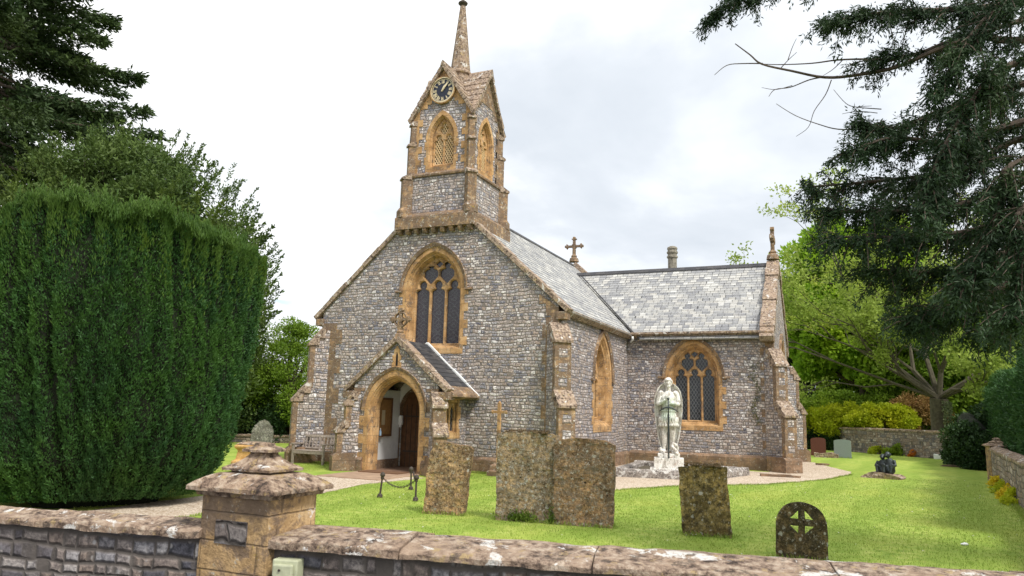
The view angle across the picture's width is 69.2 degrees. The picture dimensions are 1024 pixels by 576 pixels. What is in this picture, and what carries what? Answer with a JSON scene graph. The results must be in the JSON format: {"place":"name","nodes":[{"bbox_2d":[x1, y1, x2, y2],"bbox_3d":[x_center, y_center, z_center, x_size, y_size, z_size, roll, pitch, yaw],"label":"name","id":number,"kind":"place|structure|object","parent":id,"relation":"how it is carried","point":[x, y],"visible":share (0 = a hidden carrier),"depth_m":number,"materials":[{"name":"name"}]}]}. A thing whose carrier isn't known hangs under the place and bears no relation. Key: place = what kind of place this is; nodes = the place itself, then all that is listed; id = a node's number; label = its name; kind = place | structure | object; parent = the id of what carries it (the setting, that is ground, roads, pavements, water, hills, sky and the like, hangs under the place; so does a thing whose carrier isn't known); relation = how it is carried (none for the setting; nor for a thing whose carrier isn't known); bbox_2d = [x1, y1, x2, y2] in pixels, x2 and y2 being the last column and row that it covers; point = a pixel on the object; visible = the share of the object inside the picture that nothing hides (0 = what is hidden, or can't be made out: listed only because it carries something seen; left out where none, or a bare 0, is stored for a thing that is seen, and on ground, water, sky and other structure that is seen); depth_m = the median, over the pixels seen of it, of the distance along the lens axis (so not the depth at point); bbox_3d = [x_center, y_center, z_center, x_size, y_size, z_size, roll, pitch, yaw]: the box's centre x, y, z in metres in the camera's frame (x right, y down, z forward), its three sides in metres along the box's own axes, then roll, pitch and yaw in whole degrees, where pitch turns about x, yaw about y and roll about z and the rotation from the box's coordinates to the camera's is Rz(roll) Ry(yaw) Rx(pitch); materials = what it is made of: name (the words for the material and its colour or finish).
{"place":"outdoors","nodes":[
{"label":"outdoors","id":0,"kind":"place"},
{"bbox_2d":[89,475,413,516],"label":"path","id":1,"kind":"structure","parent":0,"point":[184,506],"depth_m":13.62,"materials":[{"name":"beige gravel"}]},
{"bbox_2d":[0,442,1023,571],"bbox_3d":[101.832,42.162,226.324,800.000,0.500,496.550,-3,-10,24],"label":"lawn","id":2,"kind":"structure","parent":0,"point":[924,470],"depth_m":13.95,"materials":[{"name":"green plant"}]},
{"bbox_2d":[0,55,62,155],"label":"fir tree","id":3,"kind":"object","parent":2,"relation":"on","point":[14,73],"visible":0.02,"depth_m":51.07,"materials":[{"name":"green plant"}]},
{"bbox_2d":[0,0,167,206],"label":"fir tree","id":4,"kind":"object","parent":2,"relation":"on","point":[30,41],"visible":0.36,"depth_m":41.24,"materials":[{"name":"green plant"}]},
{"bbox_2d":[0,505,201,575],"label":"boundary wall","id":5,"kind":"structure","parent":2,"relation":"on","point":[44,542],"depth_m":4.48,"materials":[{"name":"grey stone"}]},
{"bbox_2d":[0,175,267,508],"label":"clipped yew","id":6,"kind":"object","parent":2,"relation":"on","point":[128,334],"visible":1,"depth_m":12.56,"materials":[{"name":"green plant"}]},
{"bbox_2d":[0,114,284,400],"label":"evergreen tree","id":7,"kind":"object","parent":2,"relation":"on","point":[151,170],"visible":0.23,"depth_m":34.23,"materials":[{"name":"green plant"}]},
{"bbox_2d":[231,441,259,463],"bbox_3d":[-8.244,5.254,23.655,0.933,0.690,0.933,-2,-10,23],"label":"pedestal tomb","id":8,"kind":"object","parent":2,"relation":"on","point":[239,447],"visible":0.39,"depth_m":23.38,"materials":[{"name":"beige stone"}]},
{"bbox_2d":[186,442,333,575],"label":"gate pier","id":9,"kind":"structure","parent":2,"relation":"on","point":[258,497],"depth_m":4.23,"materials":[{"name":"stone"}]},
{"bbox_2d":[231,391,289,442],"bbox_3d":[-15.155,6.551,39.537,11.170,3.249,4.831,-3,-10,24],"label":"laurel bush","id":10,"kind":"object","parent":2,"relation":"on","point":[279,426],"visible":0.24,"depth_m":37.10,"materials":[{"name":"green plant"}]},
{"bbox_2d":[232,434,288,442],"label":"wall","id":11,"kind":"structure","parent":2,"relation":"on","point":[246,438],"depth_m":36.59,"materials":[{"name":"stone"}]},
{"bbox_2d":[250,420,273,442],"bbox_3d":[-10.161,6.041,30.180,0.857,1.373,0.158,8,-11,-13],"label":"gravestone","id":12,"kind":"object","parent":2,"relation":"on","point":[262,430],"visible":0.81,"depth_m":30.15,"materials":[{"name":"grey stone"}]},
{"bbox_2d":[233,338,298,432],"bbox_3d":[-14.368,5.190,39.139,6.661,5.927,5.944,-3,-10,24],"label":"broadleaf tree","id":13,"kind":"object","parent":2,"relation":"on","point":[250,408],"visible":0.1,"depth_m":37.49,"materials":[{"name":"green plant"}]},
{"bbox_2d":[241,316,319,434],"bbox_3d":[-11.452,4.753,38.754,8.124,6.817,5.641,-3,-10,24],"label":"broadleaf tree","id":14,"kind":"object","parent":2,"relation":"on","point":[296,334],"visible":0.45,"depth_m":37.54,"materials":[{"name":"green plant"}]},
{"bbox_2d":[291,434,334,465],"bbox_3d":[-6.500,5.276,24.259,1.300,0.933,0.665,-3,-10,24],"label":"garden bench","id":15,"kind":"object","parent":2,"relation":"on","point":[315,452],"visible":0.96,"depth_m":24.28,"materials":[{"name":"grey wood"}]},
{"bbox_2d":[317,471,419,480],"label":"path","id":16,"kind":"structure","parent":2,"relation":"on","point":[362,475],"depth_m":20.29,"materials":[{"name":"beige gravel"}]},
{"bbox_2d":[358,470,407,474],"bbox_3d":[-3.724,5.315,21.435,1.350,0.025,0.580,-3,-10,24],"label":"doorstep","id":17,"kind":"object","parent":16,"relation":"on","point":[385,472],"visible":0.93,"depth_m":21.34,"materials":[{"name":"brown stone"}]},
{"bbox_2d":[377,472,384,497],"bbox_3d":[-2.776,4.190,15.766,0.111,0.555,0.111,4,-8,25],"label":"chain post","id":18,"kind":"object","parent":2,"relation":"on","point":[382,474],"visible":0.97,"depth_m":15.75,"materials":[{"name":"metal"}]},
{"bbox_2d":[383,477,414,487],"bbox_3d":[-2.375,4.091,15.559,0.882,0.203,0.042,-4,-11,29],"label":"chain","id":19,"kind":"object","parent":18,"relation":"hanging from","point":[398,486],"visible":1,"depth_m":15.55,"materials":[{"name":"metal"}]},
{"bbox_2d":[408,467,413,489],"bbox_3d":[-2.361,4.462,17.361,0.111,0.555,0.111,-3,-7,24],"label":"chain post","id":20,"kind":"object","parent":2,"relation":"on","point":[411,469],"visible":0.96,"depth_m":17.34,"materials":[{"name":"metal"}]},
{"bbox_2d":[413,474,418,501],"bbox_3d":[-1.982,4.138,15.330,0.111,0.555,0.111,-3,-10,24],"label":"chain post","id":21,"kind":"object","parent":2,"relation":"on","point":[416,478],"visible":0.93,"depth_m":15.31,"materials":[{"name":"metal"}]},
{"bbox_2d":[422,442,474,515],"bbox_3d":[-1.178,3.570,13.589,0.828,1.459,0.188,5,-8,15],"label":"gravestone","id":22,"kind":"object","parent":2,"relation":"on","point":[448,472],"visible":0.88,"depth_m":13.53,"materials":[{"name":"brown stone"}]},
{"bbox_2d":[487,401,507,476],"bbox_3d":[-0.392,4.416,21.828,0.530,2.160,0.481,-3,-10,24],"label":"stone cross","id":23,"kind":"object","parent":2,"relation":"on","point":[491,471],"visible":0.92,"depth_m":21.84,"materials":[{"name":"beige stone"}]},
{"bbox_2d":[175,473,852,516],"bbox_3d":[1.135,4.877,17.917,26.733,0.060,3.446,9,-12,-40],"label":"grass edge","id":24,"kind":"object","parent":2,"relation":"on","point":[621,489],"depth_m":20.85,"materials":[{"name":"green plant"}]},
{"bbox_2d":[493,509,542,521],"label":"weeds","id":25,"kind":"object","parent":2,"relation":"on","point":[521,516],"visible":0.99,"depth_m":12.82,"materials":[{"name":"green plant"}]},
{"bbox_2d":[495,431,559,522],"bbox_3d":[0.266,3.383,13.031,1.115,1.702,0.200,1,-9,12],"label":"gravestone","id":26,"kind":"object","parent":2,"relation":"on","point":[524,470],"visible":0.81,"depth_m":12.98,"materials":[{"name":"brown stone"}]},
{"bbox_2d":[505,429,549,434],"bbox_3d":[0.284,2.552,13.159,0.864,0.109,0.345,-3,-10,24],"label":"moss","id":27,"kind":"object","parent":26,"relation":"on","point":[543,432],"visible":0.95,"depth_m":13.10,"materials":[{"name":"green plant"}]},
{"bbox_2d":[284,0,810,475],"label":"church","id":28,"kind":"structure","parent":2,"relation":"on","point":[454,308],"depth_m":25.09,"materials":[{"name":"grey stone"}]},
{"bbox_2d":[379,398,392,435],"bbox_3d":[-3.972,4.008,23.066,0.050,1.180,0.860,-3,-10,24],"label":"notice board","id":29,"kind":"object","parent":28,"relation":"attached to","point":[386,415],"visible":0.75,"depth_m":23.18,"materials":[{"name":"brown wood"}]},
{"bbox_2d":[377,467,416,473],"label":"porch floor","id":30,"kind":"structure","parent":28,"relation":"on","point":[401,469],"depth_m":22.50,"materials":[{"name":"stone"}]},
{"bbox_2d":[398,415,402,465],"bbox_3d":[-3.579,4.857,23.633,0.140,1.570,0.110,-3,-10,24],"label":"hand sanitiser","id":31,"kind":"object","parent":30,"relation":"on","point":[400,421],"visible":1,"depth_m":23.68,"materials":[{"name":"white paint"}]},
{"bbox_2d":[395,242,472,353],"bbox_3d":[-2.505,0.329,24.283,2.860,3.670,0.510,-3,-10,24],"label":"window","id":32,"kind":"structure","parent":28,"relation":"in","point":[433,287],"depth_m":24.47,"materials":[{"name":"stone"}]},
{"bbox_2d":[591,330,615,431],"bbox_3d":[3.009,3.220,26.175,0.590,3.630,2.720,-3,-10,24],"label":"window","id":33,"kind":"structure","parent":28,"relation":"in","point":[603,374],"depth_m":26.72,"materials":[{"name":"stone"}]},
{"bbox_2d":[658,339,729,430],"bbox_3d":[6.910,3.592,28.170,2.680,3.550,0.470,-3,-10,24],"label":"window","id":34,"kind":"structure","parent":28,"relation":"in","point":[693,366],"depth_m":28.21,"materials":[{"name":"stone"}]},
{"bbox_2d":[748,362,760,425],"bbox_3d":[8.868,3.837,27.064,0.509,2.338,0.100,-3,-10,24],"label":"creeper","id":35,"kind":"object","parent":28,"relation":"attached to","point":[756,393],"visible":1,"depth_m":27.03,"materials":[{"name":"green plant"}]},
{"bbox_2d":[779,334,784,354],"bbox_3d":[10.804,3.823,30.116,0.470,3.930,2.760,-3,-10,24],"label":"window","id":36,"kind":"structure","parent":28,"relation":"in","point":[781,341],"depth_m":30.30,"materials":[{"name":"stone"}]},
{"bbox_2d":[543,506,557,524],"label":"weeds","id":37,"kind":"object","parent":2,"relation":"on","point":[551,516],"visible":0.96,"depth_m":12.68,"materials":[{"name":"green plant"}]},
{"bbox_2d":[552,438,615,528],"bbox_3d":[1.233,3.385,12.686,1.079,1.610,0.185,-1,-11,16],"label":"gravestone","id":38,"kind":"object","parent":2,"relation":"on","point":[584,473],"visible":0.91,"depth_m":12.63,"materials":[{"name":"brown stone"}]},
{"bbox_2d":[200,480,1016,553],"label":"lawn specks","id":39,"kind":"object","parent":2,"relation":"on","point":[692,534],"visible":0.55,"depth_m":14.44,"materials":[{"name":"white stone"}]},
{"bbox_2d":[268,524,1023,575],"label":"boundary wall","id":40,"kind":"structure","parent":2,"relation":"on","point":[325,550],"depth_m":3.90,"materials":[{"name":"beige stone"}]},
{"bbox_2d":[272,557,303,575],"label":"meter box","id":41,"kind":"object","parent":40,"relation":"attached to","point":[287,566],"visible":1,"depth_m":4.02,"materials":[{"name":"beige plastic"}]},
{"bbox_2d":[313,456,1023,560],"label":"grass fringe","id":42,"kind":"object","parent":2,"relation":"on","point":[1017,507],"depth_m":12.70,"materials":[{"name":"green plant"}]},
{"bbox_2d":[678,464,731,538],"bbox_3d":[3.104,3.493,11.939,0.786,1.279,0.164,-4,-13,15],"label":"gravestone","id":43,"kind":"object","parent":2,"relation":"on","point":[704,499],"visible":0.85,"depth_m":11.89,"materials":[{"name":"brown stone"}]},
{"bbox_2d":[684,461,722,467],"bbox_3d":[3.111,2.873,12.062,0.640,0.101,0.348,-3,-10,24],"label":"moss","id":44,"kind":"object","parent":43,"relation":"on","point":[711,465],"visible":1,"depth_m":11.98,"materials":[{"name":"green plant"}]},
{"bbox_2d":[615,462,850,489],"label":"gravel","id":45,"kind":"structure","parent":2,"relation":"on","point":[813,471],"depth_m":22.91,"materials":[{"name":"beige gravel"}]},
{"bbox_2d":[616,460,749,479],"bbox_3d":[5.391,5.900,23.892,4.020,0.319,4.567,-3,-10,24],"label":"kerb bed","id":46,"kind":"object","parent":45,"relation":"on","point":[638,468],"visible":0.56,"depth_m":22.41,"materials":[{"name":"stone"}]},
{"bbox_2d":[650,377,683,470],"bbox_3d":[4.813,4.273,22.817,1.120,3.036,0.850,0,-10,12],"label":"angel statue","id":47,"kind":"object","parent":46,"relation":"on","point":[668,388],"visible":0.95,"depth_m":22.72,"materials":[{"name":"white stone"}]},
{"bbox_2d":[659,398,677,457],"bbox_3d":[4.739,4.230,22.469,0.560,1.805,0.116,0,-10,12],"label":"sword","id":48,"kind":"object","parent":47,"relation":"attached to","point":[668,407],"visible":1,"depth_m":22.45,"materials":[{"name":"white metal"}]},
{"bbox_2d":[760,473,790,476],"bbox_3d":[8.530,6.066,24.020,0.962,0.092,0.243,0,-9,10],"label":"flat stone","id":49,"kind":"object","parent":45,"relation":"on","point":[773,475],"visible":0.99,"depth_m":23.96,"materials":[{"name":"brown stone"}]},
{"bbox_2d":[775,502,827,559],"bbox_3d":[3.926,3.406,10.070,0.674,0.977,0.125,-1,-10,20],"label":"gravestone","id":50,"kind":"object","parent":2,"relation":"on","point":[809,544],"visible":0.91,"depth_m":10.04,"materials":[{"name":"brown stone"}]},
{"bbox_2d":[810,438,825,455],"bbox_3d":[15.808,8.239,38.303,0.720,1.020,0.120,-3,-11,28],"label":"gravestone","id":51,"kind":"object","parent":2,"relation":"on","point":[818,445],"visible":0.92,"depth_m":38.27,"materials":[{"name":"red stone"}]},
{"bbox_2d":[806,425,841,450],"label":"ivy hedge","id":52,"kind":"object","parent":2,"relation":"on","point":[829,442],"visible":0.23,"depth_m":45.52,"materials":[{"name":"green plant"}]},
{"bbox_2d":[814,452,838,457],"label":"kerb stones","id":53,"kind":"object","parent":2,"relation":"on","point":[828,455],"visible":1,"depth_m":36.61,"materials":[{"name":"beige stone"}]},
{"bbox_2d":[782,263,879,397],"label":"dark tree","id":54,"kind":"object","parent":2,"relation":"on","point":[789,360],"depth_m":53.95,"materials":[{"name":"green plant"}]},
{"bbox_2d":[800,388,870,425],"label":"laurel hedge","id":55,"kind":"object","parent":2,"relation":"on","point":[826,397],"visible":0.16,"depth_m":46.77,"materials":[{"name":"green plant"}]},
{"bbox_2d":[805,399,880,437],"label":"golden shrub","id":56,"kind":"object","parent":2,"relation":"on","point":[826,418],"visible":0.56,"depth_m":45.57,"materials":[{"name":"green plant"}]},
{"bbox_2d":[834,439,851,457],"bbox_3d":[16.373,8.010,36.757,0.780,1.000,0.120,-4,-11,30],"label":"gravestone","id":57,"kind":"object","parent":2,"relation":"on","point":[842,447],"visible":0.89,"depth_m":36.70,"materials":[{"name":"grey stone"}]},
{"bbox_2d":[691,0,1023,372],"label":"conifer","id":58,"kind":"object","parent":2,"relation":"on","point":[968,290],"visible":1,"depth_m":8.81,"materials":[{"name":"green plant"}]},
{"bbox_2d":[777,214,944,394],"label":"lime tree","id":59,"kind":"object","parent":2,"relation":"on","point":[807,365],"visible":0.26,"depth_m":48.59,"materials":[{"name":"green plant"}]},
{"bbox_2d":[725,165,1021,458],"bbox_3d":[19.027,0.971,40.633,22.309,16.485,12.423,-3,-10,24],"label":"old tree","id":60,"kind":"object","parent":2,"relation":"on","point":[941,407],"visible":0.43,"depth_m":39.29,"materials":[{"name":"green plant"}]},
{"bbox_2d":[867,445,886,453],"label":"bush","id":61,"kind":"object","parent":2,"relation":"on","point":[873,449],"visible":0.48,"depth_m":41.87,"materials":[{"name":"green plant"}]},
{"bbox_2d":[842,401,921,429],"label":"golden shrub","id":62,"kind":"object","parent":2,"relation":"on","point":[870,414],"visible":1,"depth_m":43.37,"materials":[{"name":"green plant"}]},
{"bbox_2d":[860,471,905,479],"bbox_3d":[12.308,6.227,24.621,1.274,0.253,0.685,-6,-12,39],"label":"flat rock","id":63,"kind":"object","parent":2,"relation":"on","point":[878,475],"visible":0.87,"depth_m":24.41,"materials":[{"name":"stone"}]},
{"bbox_2d":[874,452,896,473],"bbox_3d":[12.396,5.805,24.623,0.696,0.744,0.490,-7,-13,43],"label":"bronze sculpture","id":64,"kind":"object","parent":63,"relation":"on","point":[888,465],"visible":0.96,"depth_m":24.54,"materials":[{"name":"grey metal"}]},
{"bbox_2d":[837,427,946,457],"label":"end wall","id":65,"kind":"structure","parent":2,"relation":"on","point":[924,443],"depth_m":41.03,"materials":[{"name":"stone"}]},
{"bbox_2d":[881,442,904,455],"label":"green plant","id":66,"kind":"object","parent":2,"relation":"on","point":[895,450],"visible":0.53,"depth_m":40.73,"materials":[{"name":"green plant"}]},
{"bbox_2d":[847,382,972,429],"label":"laurel bush","id":67,"kind":"object","parent":2,"relation":"on","point":[884,396],"visible":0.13,"depth_m":45.46,"materials":[{"name":"green plant"}]},
{"bbox_2d":[907,449,916,456],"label":"red flowers","id":68,"kind":"object","parent":2,"relation":"on","point":[911,454],"visible":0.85,"depth_m":39.72,"materials":[{"name":"orange plant"}]},
{"bbox_2d":[882,390,954,429],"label":"red leaved shrub","id":69,"kind":"object","parent":2,"relation":"on","point":[920,404],"visible":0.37,"depth_m":43.43,"materials":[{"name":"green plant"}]},
{"bbox_2d":[933,454,942,459],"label":"white block","id":70,"kind":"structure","parent":2,"relation":"on","point":[936,456],"depth_m":37.83,"materials":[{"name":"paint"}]},
{"bbox_2d":[863,286,1022,413],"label":"green tree","id":71,"kind":"object","parent":2,"relation":"on","point":[948,383],"visible":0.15,"depth_m":44.23,"materials":[{"name":"green plant"}]},
{"bbox_2d":[941,464,958,466],"bbox_3d":[18.858,7.674,31.914,0.856,0.181,0.472,-3,-10,24],"label":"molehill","id":72,"kind":"object","parent":2,"relation":"on","point":[948,465],"visible":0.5,"depth_m":31.77,"materials":[{"name":"brown soil"}]},
{"bbox_2d":[937,409,992,470],"bbox_3d":[20.004,6.536,32.142,2.742,2.675,5.854,-3,-10,24],"label":"ivy bush","id":73,"kind":"object","parent":2,"relation":"on","point":[967,434],"visible":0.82,"depth_m":30.88,"materials":[{"name":"green plant"}]},
{"bbox_2d":[966,402,983,416],"bbox_3d":[22.144,6.802,34.545,3.014,3.057,3.726,0,-9,6],"label":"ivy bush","id":74,"kind":"object","parent":2,"relation":"on","point":[977,408],"depth_m":34.54,"materials":[{"name":"green plant"}]},
{"bbox_2d":[986,475,999,487],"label":"yellow flowers","id":75,"kind":"object","parent":2,"relation":"on","point":[993,479],"visible":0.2,"depth_m":22.00,"materials":[{"name":"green plant"}]},
{"bbox_2d":[982,437,1008,479],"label":"gate pier","id":76,"kind":"structure","parent":2,"relation":"on","point":[997,442],"depth_m":24.69,"materials":[{"name":"stone"}]},
{"bbox_2d":[989,478,1004,492],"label":"yellow flowers","id":77,"kind":"object","parent":2,"relation":"on","point":[1000,482],"visible":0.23,"depth_m":20.30,"materials":[{"name":"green plant"}]},
{"bbox_2d":[980,347,1023,454],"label":"conifer hedge","id":78,"kind":"object","parent":2,"relation":"on","point":[1003,400],"visible":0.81,"depth_m":22.99,"materials":[{"name":"green plant"}]},
{"bbox_2d":[994,483,1011,498],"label":"yellow flowers","id":79,"kind":"object","parent":2,"relation":"on","point":[1000,492],"visible":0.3,"depth_m":18.85,"materials":[{"name":"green plant"}]},
{"bbox_2d":[989,446,1023,508],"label":"side wall","id":80,"kind":"structure","parent":2,"relation":"on","point":[1007,466],"depth_m":18.75,"materials":[{"name":"stone"}]},
{"bbox_2d":[998,486,1018,505],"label":"yellow flowers","id":81,"kind":"object","parent":2,"relation":"on","point":[1009,497],"visible":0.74,"depth_m":17.59,"materials":[{"name":"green plant"}]},
{"bbox_2d":[0,0,1023,385],"label":"sky","id":82,"kind":"structure","parent":0,"point":[625,139],"materials":[{"name":"white"}]}
]}

